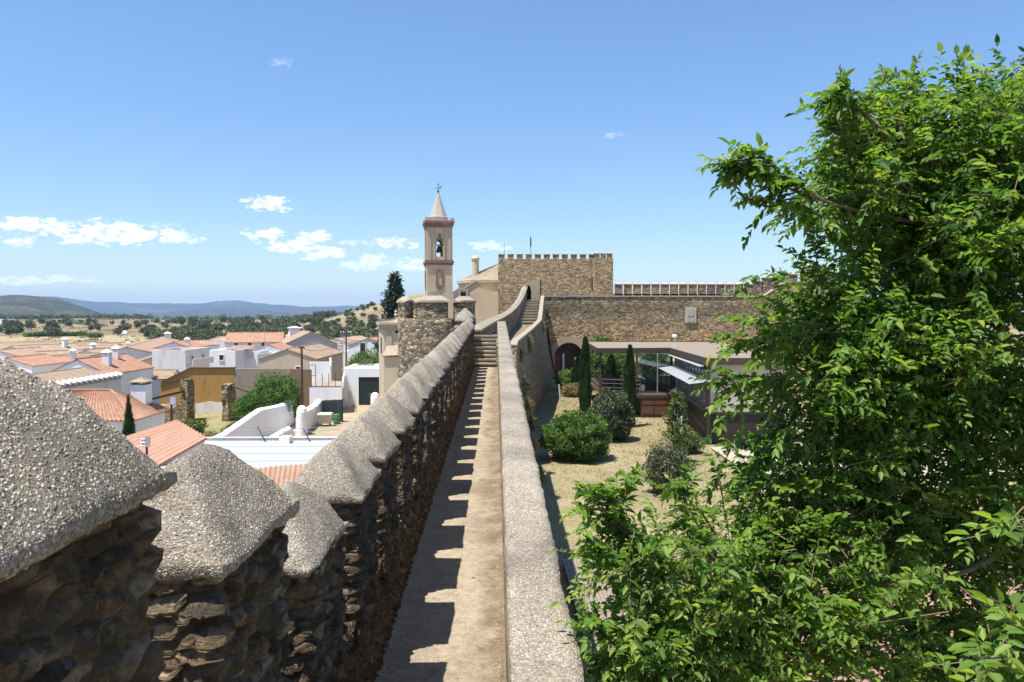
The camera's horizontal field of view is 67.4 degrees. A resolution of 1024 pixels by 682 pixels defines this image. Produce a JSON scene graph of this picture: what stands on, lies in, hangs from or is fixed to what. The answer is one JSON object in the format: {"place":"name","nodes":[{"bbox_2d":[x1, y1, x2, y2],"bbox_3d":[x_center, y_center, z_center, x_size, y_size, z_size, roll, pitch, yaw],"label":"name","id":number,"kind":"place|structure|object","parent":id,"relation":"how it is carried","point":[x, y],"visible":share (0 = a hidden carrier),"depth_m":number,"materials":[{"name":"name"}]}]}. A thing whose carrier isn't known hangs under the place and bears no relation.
{"place":"outdoors","nodes":[
{"label":"outdoors","id":0,"kind":"place"},
{"bbox_2d":[152,347,213,371],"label":"box house","id":1,"kind":"structure","parent":0,"point":[180,359],"depth_m":79.44,"materials":[{"name":"paint"}]},
{"bbox_2d":[195,413,239,433],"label":"ruin ground","id":2,"kind":"structure","parent":0,"point":[215,422],"depth_m":66.45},
{"bbox_2d":[161,401,189,422],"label":"broken wall","id":3,"kind":"structure","parent":2,"relation":"on","point":[181,410],"depth_m":62.29,"materials":[{"name":"brown stone"}]},
{"bbox_2d":[180,378,194,418],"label":"ruined pier","id":4,"kind":"structure","parent":2,"relation":"on","point":[188,387],"depth_m":66.83,"materials":[{"name":"brown stone"}]},
{"bbox_2d":[179,418,208,433],"bbox_3d":[-25.156,6.805,59.770,2.698,1.692,3.752,0,2,-1],"label":"ruin shrub","id":5,"kind":"object","parent":2,"relation":"on","point":[198,425],"visible":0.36,"depth_m":59.55,"materials":[{"name":"green plant"}]},
{"bbox_2d":[221,383,235,421],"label":"ruined pier","id":6,"kind":"structure","parent":2,"relation":"on","point":[228,394],"depth_m":66.28,"materials":[{"name":"brown stone"}]},
{"bbox_2d":[152,383,248,399],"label":"fallen beams","id":7,"kind":"structure","parent":6,"relation":"on","point":[183,391],"depth_m":65.72,"materials":[{"name":"brown wood"}]},
{"bbox_2d":[229,391,273,421],"bbox_3d":[-21.184,5.727,62.820,3.685,3.405,3.640,0,2,-1],"label":"ruin shrub","id":8,"kind":"object","parent":2,"relation":"on","point":[245,403],"visible":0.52,"depth_m":62.12,"materials":[{"name":"green plant"}]},
{"bbox_2d":[247,368,295,413],"bbox_3d":[-20.275,4.814,64.297,4.511,5.092,3.560,0,2,-1],"label":"ruin shrub","id":9,"kind":"object","parent":2,"relation":"on","point":[281,391],"visible":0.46,"depth_m":63.84,"materials":[{"name":"green plant"}]},
{"bbox_2d":[266,370,304,418],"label":"ruin shrub","id":10,"kind":"object","parent":2,"relation":"on","point":[295,393],"visible":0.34,"depth_m":67.05,"materials":[{"name":"green plant"}]},
{"bbox_2d":[0,294,1023,435],"bbox_3d":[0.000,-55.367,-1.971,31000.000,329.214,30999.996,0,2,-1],"label":"terrain","id":11,"kind":"structure","parent":0,"point":[12,305],"depth_m":2831.41,"materials":[{"name":"green plant"}]},
{"bbox_2d":[3,326,16,336],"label":"tree","id":12,"kind":"object","parent":11,"relation":"on","point":[7,330],"visible":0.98,"depth_m":445.59,"materials":[{"name":"green plant"}]},
{"bbox_2d":[0,347,51,358],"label":"town house","id":13,"kind":"structure","parent":11,"relation":"on","point":[4,353],"depth_m":100.31,"materials":[{"name":"tile"}]},
{"bbox_2d":[0,342,60,348],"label":"town house","id":14,"kind":"structure","parent":11,"relation":"on","point":[3,345],"depth_m":133.67,"materials":[{"name":"tile"}]},
{"bbox_2d":[4,354,68,373],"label":"town house","id":15,"kind":"structure","parent":11,"relation":"on","point":[36,363],"depth_m":84.41,"materials":[{"name":"orange tile"}]},
{"bbox_2d":[4,337,84,350],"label":"town house","id":16,"kind":"structure","parent":11,"relation":"on","point":[64,345],"depth_m":111.06,"materials":[{"name":"tile"}]},
{"bbox_2d":[45,327,59,334],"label":"tree","id":17,"kind":"object","parent":11,"relation":"on","point":[53,331],"visible":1,"depth_m":447.76,"materials":[{"name":"green plant"}]},
{"bbox_2d":[20,330,89,336],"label":"hedge","id":18,"kind":"object","parent":11,"relation":"on","point":[46,334],"visible":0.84,"depth_m":455.65,"materials":[{"name":"green plant"}]},
{"bbox_2d":[36,342,95,354],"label":"town house","id":19,"kind":"structure","parent":11,"relation":"on","point":[53,352],"depth_m":105.14,"materials":[{"name":"tile"}]},
{"bbox_2d":[53,348,89,361],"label":"town house","id":20,"kind":"structure","parent":11,"relation":"on","point":[72,356],"depth_m":93.16,"materials":[{"name":"orange tile"}]},
{"bbox_2d":[32,367,122,391],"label":"long house","id":21,"kind":"structure","parent":11,"relation":"on","point":[78,378],"depth_m":57.53,"materials":[{"name":"paint"}]},
{"bbox_2d":[0,313,154,318],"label":"hedge","id":22,"kind":"object","parent":11,"relation":"on","point":[86,316],"visible":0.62,"depth_m":1110.87,"materials":[{"name":"green plant"}]},
{"bbox_2d":[79,347,111,352],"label":"town house","id":23,"kind":"structure","parent":11,"relation":"on","point":[93,350],"depth_m":100.92,"materials":[{"name":"tile"}]},
{"bbox_2d":[73,343,121,344],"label":"town house","id":24,"kind":"structure","parent":11,"relation":"on","point":[97,344],"depth_m":147.43,"materials":[{"name":"tile"}]},
{"bbox_2d":[52,345,154,401],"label":"gabled house","id":25,"kind":"structure","parent":11,"relation":"on","point":[130,368],"depth_m":68.70,"materials":[{"name":"orange tile"}]},
{"bbox_2d":[0,322,224,342],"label":"field scrub","id":26,"kind":"object","parent":11,"relation":"on","point":[82,336],"visible":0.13,"depth_m":441.92,"materials":[{"name":"green plant"}]},
{"bbox_2d":[71,377,169,433],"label":"hipped house","id":27,"kind":"structure","parent":11,"relation":"on","point":[108,405],"depth_m":48.66,"materials":[{"name":"orange tile"}]},
{"bbox_2d":[121,394,135,435],"bbox_3d":[-22.957,5.754,46.042,1.099,5.259,1.071,-2,3,-41],"label":"cone shrub","id":28,"kind":"object","parent":11,"relation":"on","point":[128,427],"visible":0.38,"depth_m":45.90,"materials":[{"name":"green plant"}]},
{"bbox_2d":[88,332,177,358],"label":"long hall","id":29,"kind":"structure","parent":11,"relation":"on","point":[140,350],"depth_m":98.14,"materials":[{"name":"tile"}]},
{"bbox_2d":[141,436,150,454],"bbox_3d":[-12.771,6.384,26.935,0.340,6.121,0.190,0,2,-1],"label":"antenna post","id":30,"kind":"object","parent":11,"relation":"on","point":[145,440],"visible":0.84,"depth_m":26.76,"materials":[{"name":"metal"}]},
{"bbox_2d":[152,369,179,404],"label":"house","id":31,"kind":"structure","parent":11,"relation":"on","point":[160,375],"depth_m":73.94,"materials":[{"name":"paint"}]},
{"bbox_2d":[126,419,206,465],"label":"sheet roof shed","id":32,"kind":"structure","parent":11,"relation":"on","point":[171,441],"depth_m":39.24,"materials":[{"name":"tile"}]},
{"bbox_2d":[170,397,175,421],"bbox_3d":[-21.078,5.955,47.704,0.462,4.944,0.229,1,2,34],"label":"sign post","id":33,"kind":"object","parent":11,"relation":"on","point":[172,400],"visible":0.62,"depth_m":47.67,"materials":[{"name":"metal"}]},
{"bbox_2d":[0,308,359,324],"bbox_3d":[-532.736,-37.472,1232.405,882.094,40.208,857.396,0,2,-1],"label":"woodland","id":34,"kind":"object","parent":11,"relation":"on","point":[207,318],"visible":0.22,"depth_m":988.42,"materials":[{"name":"green plant"}]},
{"bbox_2d":[153,337,207,348],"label":"roof","id":35,"kind":"structure","parent":11,"relation":"on","point":[186,342],"depth_m":101.88,"materials":[{"name":"orange tile"}]},
{"bbox_2d":[160,367,235,413],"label":"ruined wall","id":36,"kind":"structure","parent":11,"relation":"on","point":[209,382],"depth_m":71.60,"materials":[{"name":"paint"}]},
{"bbox_2d":[192,340,219,349],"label":"town house","id":37,"kind":"structure","parent":11,"relation":"on","point":[213,344],"depth_m":135.35,"materials":[{"name":"tile"}]},
{"bbox_2d":[209,348,253,367],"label":"flat house","id":38,"kind":"structure","parent":11,"relation":"on","point":[223,357],"depth_m":91.45,"materials":[{"name":"white paint"}]},
{"bbox_2d":[226,345,267,367],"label":"terrace house","id":39,"kind":"structure","parent":11,"relation":"on","point":[251,359],"depth_m":95.49,"materials":[{"name":"tile"}]},
{"bbox_2d":[160,435,334,467],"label":"white roof building","id":40,"kind":"structure","parent":11,"relation":"on","point":[284,450],"depth_m":41.05,"materials":[{"name":"metal"}]},
{"bbox_2d":[218,425,340,441],"bbox_3d":[-13.370,5.275,43.641,7.021,0.810,1.042,0,2,-1],"label":"wire fence","id":41,"kind":"object","parent":40,"relation":"on","point":[259,430],"visible":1,"depth_m":44.09,"materials":[{"name":"metal"}]},
{"bbox_2d":[224,332,284,348],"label":"wide roof house","id":42,"kind":"structure","parent":11,"relation":"on","point":[258,339],"depth_m":120.81,"materials":[{"name":"orange tile"}]},
{"bbox_2d":[213,399,297,440],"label":"garden wall","id":43,"kind":"structure","parent":11,"relation":"on","point":[265,420],"depth_m":58.45,"materials":[{"name":"white paint"}]},
{"bbox_2d":[234,368,291,410],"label":"grey garden wall","id":44,"kind":"structure","parent":11,"relation":"on","point":[244,378],"depth_m":71.69,"materials":[{"name":"beige paint"}]},
{"bbox_2d":[254,342,292,353],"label":"orange roof house","id":45,"kind":"structure","parent":11,"relation":"on","point":[275,347],"depth_m":99.08,"materials":[{"name":"tile"}]},
{"bbox_2d":[255,463,306,486],"bbox_3d":[-9.604,7.528,31.994,5.970,4.280,4.818,0,2,-1],"label":"brown tile lean to","id":46,"kind":"object","parent":11,"relation":"on","point":[280,475],"visible":0.11,"depth_m":33.44,"materials":[{"name":"orange tile"}]},
{"bbox_2d":[269,426,294,438],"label":"garden wall","id":47,"kind":"structure","parent":11,"relation":"on","point":[289,432],"depth_m":55.00,"materials":[{"name":"white paint"}]},
{"bbox_2d":[0,319,583,681],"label":"rampart wall","id":48,"kind":"structure","parent":11,"relation":"on","point":[123,558],"depth_m":4.01,"materials":[{"name":"stone"}]},
{"bbox_2d":[387,372,500,681],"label":"grit","id":49,"kind":"object","parent":48,"relation":"on","point":[395,654],"visible":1,"depth_m":8.92,"materials":[{"name":"gravel"}]},
{"bbox_2d":[521,374,529,397],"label":"wall plant","id":50,"kind":"object","parent":48,"relation":"attached to","point":[524,386],"depth_m":36.01,"materials":[{"name":"green plant"}]},
{"bbox_2d":[524,394,535,416],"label":"wall plant","id":51,"kind":"object","parent":48,"relation":"attached to","point":[529,402],"depth_m":31.06,"materials":[{"name":"green plant"}]},
{"bbox_2d":[528,414,537,436],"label":"wall plant","id":52,"kind":"object","parent":48,"relation":"attached to","point":[531,421],"depth_m":26.06,"materials":[{"name":"green plant"}]},
{"bbox_2d":[531,435,540,453],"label":"wall plant","id":53,"kind":"object","parent":48,"relation":"attached to","point":[534,440],"depth_m":23.07,"materials":[{"name":"green plant"}]},
{"bbox_2d":[258,343,343,380],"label":"stone house","id":54,"kind":"structure","parent":11,"relation":"on","point":[288,357],"depth_m":84.97,"materials":[{"name":"paint"}]},
{"bbox_2d":[291,369,311,407],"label":"brown garden wall","id":55,"kind":"structure","parent":11,"relation":"on","point":[307,378],"depth_m":71.83,"materials":[{"name":"brown paint"}]},
{"bbox_2d":[296,405,307,435],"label":"wall pier","id":56,"kind":"structure","parent":11,"relation":"on","point":[301,413],"depth_m":59.78,"materials":[{"name":"white paint"}]},
{"bbox_2d":[299,347,304,404],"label":"rusty pole","id":57,"kind":"object","parent":11,"relation":"on","point":[301,375],"visible":0.72,"depth_m":65.70,"materials":[{"name":"metal"}]},
{"bbox_2d":[279,326,337,348],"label":"house","id":58,"kind":"structure","parent":11,"relation":"on","point":[296,337],"depth_m":115.05,"materials":[{"name":"paint"}]},
{"bbox_2d":[296,399,321,435],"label":"garden wall","id":59,"kind":"structure","parent":11,"relation":"on","point":[314,409],"depth_m":64.07,"materials":[{"name":"white paint"}]},
{"bbox_2d":[302,324,316,332],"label":"tree","id":60,"kind":"object","parent":11,"relation":"on","point":[309,327],"visible":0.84,"depth_m":463.63,"materials":[{"name":"green plant"}]},
{"bbox_2d":[309,358,351,408],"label":"terrace annex","id":61,"kind":"object","parent":11,"relation":"on","point":[323,387],"visible":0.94,"depth_m":73.31,"materials":[{"name":"paint"}]},
{"bbox_2d":[295,405,369,438],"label":"sandy yard","id":62,"kind":"structure","parent":11,"relation":"on","point":[352,414],"depth_m":64.24,"materials":[{"name":"beige sand"}]},
{"bbox_2d":[317,412,333,425],"bbox_3d":[-15.663,6.574,64.458,1.200,1.095,0.920,0,2,-1],"label":"waste skip","id":63,"kind":"object","parent":62,"relation":"on","point":[325,417],"visible":0.98,"depth_m":64.09,"materials":[{"name":"beige plastic"}]},
{"bbox_2d":[322,399,342,421],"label":"panel fence","id":64,"kind":"object","parent":11,"relation":"on","point":[334,406],"visible":0.5,"depth_m":67.26,"materials":[{"name":"metal"}]},
{"bbox_2d":[324,330,343,339],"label":"tree","id":65,"kind":"object","parent":11,"relation":"on","point":[336,335],"visible":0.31,"depth_m":266.90,"materials":[{"name":"green plant"}]},
{"bbox_2d":[330,337,352,363],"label":"little house","id":66,"kind":"structure","parent":11,"relation":"on","point":[340,341],"depth_m":140.52,"materials":[{"name":"paint"}]},
{"bbox_2d":[340,331,351,366],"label":"power pole","id":67,"kind":"object","parent":11,"relation":"on","point":[345,333],"visible":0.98,"depth_m":100.56,"materials":[{"name":"brown wood"}]},
{"bbox_2d":[339,335,365,342],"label":"town house","id":68,"kind":"structure","parent":11,"relation":"on","point":[354,339],"depth_m":175.28,"materials":[{"name":"tile"}]},
{"bbox_2d":[342,364,378,406],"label":"garage","id":69,"kind":"structure","parent":11,"relation":"on","point":[361,382],"depth_m":77.94,"materials":[{"name":"paint"}]},
{"bbox_2d":[345,349,378,365],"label":"round garden tree","id":70,"kind":"object","parent":11,"relation":"on","point":[359,358],"visible":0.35,"depth_m":85.17,"materials":[{"name":"green plant"}]},
{"bbox_2d":[347,336,378,363],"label":"house","id":71,"kind":"structure","parent":11,"relation":"on","point":[357,347],"depth_m":102.26,"materials":[{"name":"white paint"}]},
{"bbox_2d":[376,310,397,396],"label":"chapel","id":72,"kind":"structure","parent":11,"relation":"on","point":[388,352],"depth_m":71.71,"materials":[{"name":"paint"}]},
{"bbox_2d":[371,271,405,362],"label":"dark conifer","id":73,"kind":"object","parent":11,"relation":"on","point":[393,294],"visible":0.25,"depth_m":99.04,"materials":[{"name":"green plant"}]},
{"bbox_2d":[396,296,476,377],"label":"round tower","id":74,"kind":"structure","parent":11,"relation":"on","point":[426,324],"depth_m":40.62,"materials":[{"name":"beige stone"}]},
{"bbox_2d":[422,184,454,317],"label":"bell tower","id":75,"kind":"structure","parent":11,"relation":"on","point":[437,225],"depth_m":123.87,"materials":[{"name":"paint"}]},
{"bbox_2d":[451,253,497,323],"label":"church nave","id":76,"kind":"structure","parent":11,"relation":"on","point":[480,288],"depth_m":107.89,"materials":[{"name":"paint"}]},
{"bbox_2d":[454,308,496,366],"bbox_3d":[-1.537,3.620,37.870,2.321,10.472,5.516,0,2,-1],"label":"stone stair","id":77,"kind":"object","parent":11,"relation":"on","point":[485,351],"visible":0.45,"depth_m":36.19,"materials":[{"name":"stone"}]},
{"bbox_2d":[498,253,612,314],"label":"castle keep","id":78,"kind":"structure","parent":11,"relation":"on","point":[537,276],"depth_m":95.85,"materials":[{"name":"stone"}]},
{"bbox_2d":[0,0,1023,306],"label":"sky","id":79,"kind":"structure","parent":0,"point":[273,152],"materials":[{"name":"blue"}]},
{"bbox_2d":[573,357,674,360],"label":"terrace ground","id":80,"kind":"structure","parent":0,"point":[574,358],"depth_m":88.92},
{"bbox_2d":[590,335,611,355],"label":"terrace shrub","id":81,"kind":"object","parent":80,"relation":"on","point":[600,339],"visible":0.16,"depth_m":85.94,"materials":[{"name":"green plant"}]},
{"bbox_2d":[592,375,669,378],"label":"terrace ground","id":82,"kind":"structure","parent":0,"point":[639,376],"depth_m":81.37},
{"bbox_2d":[590,353,606,377],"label":"terrace shrub","id":83,"kind":"object","parent":82,"relation":"on","point":[594,363],"visible":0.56,"depth_m":79.65,"materials":[{"name":"green plant"}]},
{"bbox_2d":[601,353,635,377],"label":"terrace shrub","id":84,"kind":"object","parent":82,"relation":"on","point":[620,359],"visible":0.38,"depth_m":78.63,"materials":[{"name":"green plant"}]},
{"bbox_2d":[638,353,668,375],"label":"terrace shrub","id":85,"kind":"object","parent":82,"relation":"on","point":[646,361],"visible":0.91,"depth_m":80.97,"materials":[{"name":"green plant"}]},
{"bbox_2d":[530,375,1020,681],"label":"courtyard ground","id":86,"kind":"structure","parent":0,"point":[588,477],"depth_m":35.78,"materials":[{"name":"beige soil"}]},
{"bbox_2d":[474,286,554,422],"bbox_3d":[0.828,1.022,65.310,4.326,13.316,54.368,0,2,5],"label":"rising rampart","id":87,"kind":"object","parent":86,"relation":"on","point":[522,316],"visible":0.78,"depth_m":64.83,"materials":[{"name":"concrete"}]},
{"bbox_2d":[528,334,533,353],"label":"wall plant","id":88,"kind":"object","parent":87,"relation":"attached to","point":[530,346],"depth_m":53.93,"materials":[{"name":"green plant"}]},
{"bbox_2d":[557,383,578,396],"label":"dry shrub","id":89,"kind":"object","parent":86,"relation":"on","point":[566,389],"visible":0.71,"depth_m":69.91,"materials":[{"name":"yellow plant"}]},
{"bbox_2d":[552,367,591,390],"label":"path shrub","id":90,"kind":"object","parent":86,"relation":"on","point":[563,377],"visible":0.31,"depth_m":75.52,"materials":[{"name":"green plant"}]},
{"bbox_2d":[570,356,579,383],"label":"column cypress","id":91,"kind":"object","parent":86,"relation":"on","point":[575,372],"depth_m":71.94,"materials":[{"name":"green plant"}]},
{"bbox_2d":[538,407,612,463],"bbox_3d":[3.408,5.040,40.864,3.821,3.062,4.028,2,3,45],"label":"round shrub","id":92,"kind":"object","parent":86,"relation":"on","point":[591,438],"visible":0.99,"depth_m":39.95,"materials":[{"name":"green plant"}]},
{"bbox_2d":[578,336,591,412],"bbox_3d":[5.159,2.766,54.253,1.094,6.330,1.054,0,2,-1],"label":"column cypress","id":93,"kind":"object","parent":86,"relation":"on","point":[585,388],"depth_m":53.98,"materials":[{"name":"green plant"}]},
{"bbox_2d":[604,354,618,377],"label":"column cypress","id":94,"kind":"object","parent":86,"relation":"on","point":[611,369],"depth_m":74.02,"materials":[{"name":"green plant"}]},
{"bbox_2d":[587,387,637,440],"bbox_3d":[6.029,4.505,46.311,3.381,3.533,3.069,0,2,-1],"label":"olive shrub","id":95,"kind":"object","parent":86,"relation":"on","point":[622,409],"visible":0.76,"depth_m":45.60,"materials":[{"name":"green plant"}]},
{"bbox_2d":[622,344,636,424],"bbox_3d":[7.955,3.093,51.821,1.041,5.832,1.051,0,2,-1],"label":"column cypress","id":96,"kind":"object","parent":86,"relation":"on","point":[629,384],"depth_m":51.55,"materials":[{"name":"green plant"}]},
{"bbox_2d":[596,361,674,374],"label":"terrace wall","id":97,"kind":"structure","parent":86,"relation":"on","point":[640,368],"depth_m":83.51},
{"bbox_2d":[563,559,711,661],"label":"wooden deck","id":98,"kind":"structure","parent":86,"relation":"on","point":[571,571],"depth_m":20.80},
{"bbox_2d":[638,439,697,493],"bbox_3d":[6.594,5.542,32.858,2.444,2.542,2.339,-1,2,-35],"label":"grey shrub","id":99,"kind":"object","parent":86,"relation":"on","point":[656,462],"visible":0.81,"depth_m":32.48,"materials":[{"name":"green plant"}]},
{"bbox_2d":[658,388,693,448],"bbox_3d":[8.394,4.449,39.331,1.842,4.119,2.133,0,2,-1],"label":"young pine","id":100,"kind":"object","parent":86,"relation":"on","point":[675,409],"visible":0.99,"depth_m":39.26,"materials":[{"name":"green plant"}]},
{"bbox_2d":[588,341,789,444],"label":"visitor pavilion","id":101,"kind":"structure","parent":86,"relation":"on","point":[654,398],"depth_m":53.10,"materials":[{"name":"brown metal"}]},
{"bbox_2d":[677,430,704,454],"bbox_3d":[9.763,5.679,42.474,1.768,1.525,1.662,-1,2,-32],"label":"yellow shrub","id":102,"kind":"object","parent":86,"relation":"on","point":[692,444],"visible":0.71,"depth_m":42.06,"materials":[{"name":"green plant"}]},
{"bbox_2d":[538,272,850,374],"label":"curtain wall","id":103,"kind":"structure","parent":86,"relation":"on","point":[617,315],"depth_m":92.69,"materials":[{"name":"stone"}]},
{"bbox_2d":[555,354,559,374],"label":"door","id":104,"kind":"structure","parent":103,"relation":"in","point":[557,356],"depth_m":93.49,"materials":[{"name":"brown wood"}]},
{"bbox_2d":[685,307,695,322],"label":"stone plaque","id":105,"kind":"object","parent":103,"relation":"attached to","point":[690,314],"visible":1,"depth_m":92.55,"materials":[{"name":"grey stone"}]},
{"bbox_2d":[549,443,973,681],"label":"broadleaf tree","id":106,"kind":"object","parent":86,"relation":"on","point":[700,607],"visible":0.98,"depth_m":4.50,"materials":[{"name":"green plant"}]},
{"bbox_2d":[687,34,1023,681],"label":"broadleaf tree","id":107,"kind":"object","parent":86,"relation":"on","point":[898,363],"visible":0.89,"depth_m":4.93,"materials":[{"name":"green plant"}]},
{"bbox_2d":[854,506,1023,681],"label":"broadleaf tree","id":108,"kind":"object","parent":86,"relation":"on","point":[1005,662],"visible":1,"depth_m":2.92,"materials":[{"name":"green plant"}]},
{"bbox_2d":[711,445,1017,477],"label":"paving","id":109,"kind":"structure","parent":0,"point":[731,455],"depth_m":40.57,"materials":[{"name":"beige stone"}]},
{"bbox_2d":[748,499,1023,681],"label":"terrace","id":110,"kind":"structure","parent":0,"point":[951,635],"depth_m":20.21,"materials":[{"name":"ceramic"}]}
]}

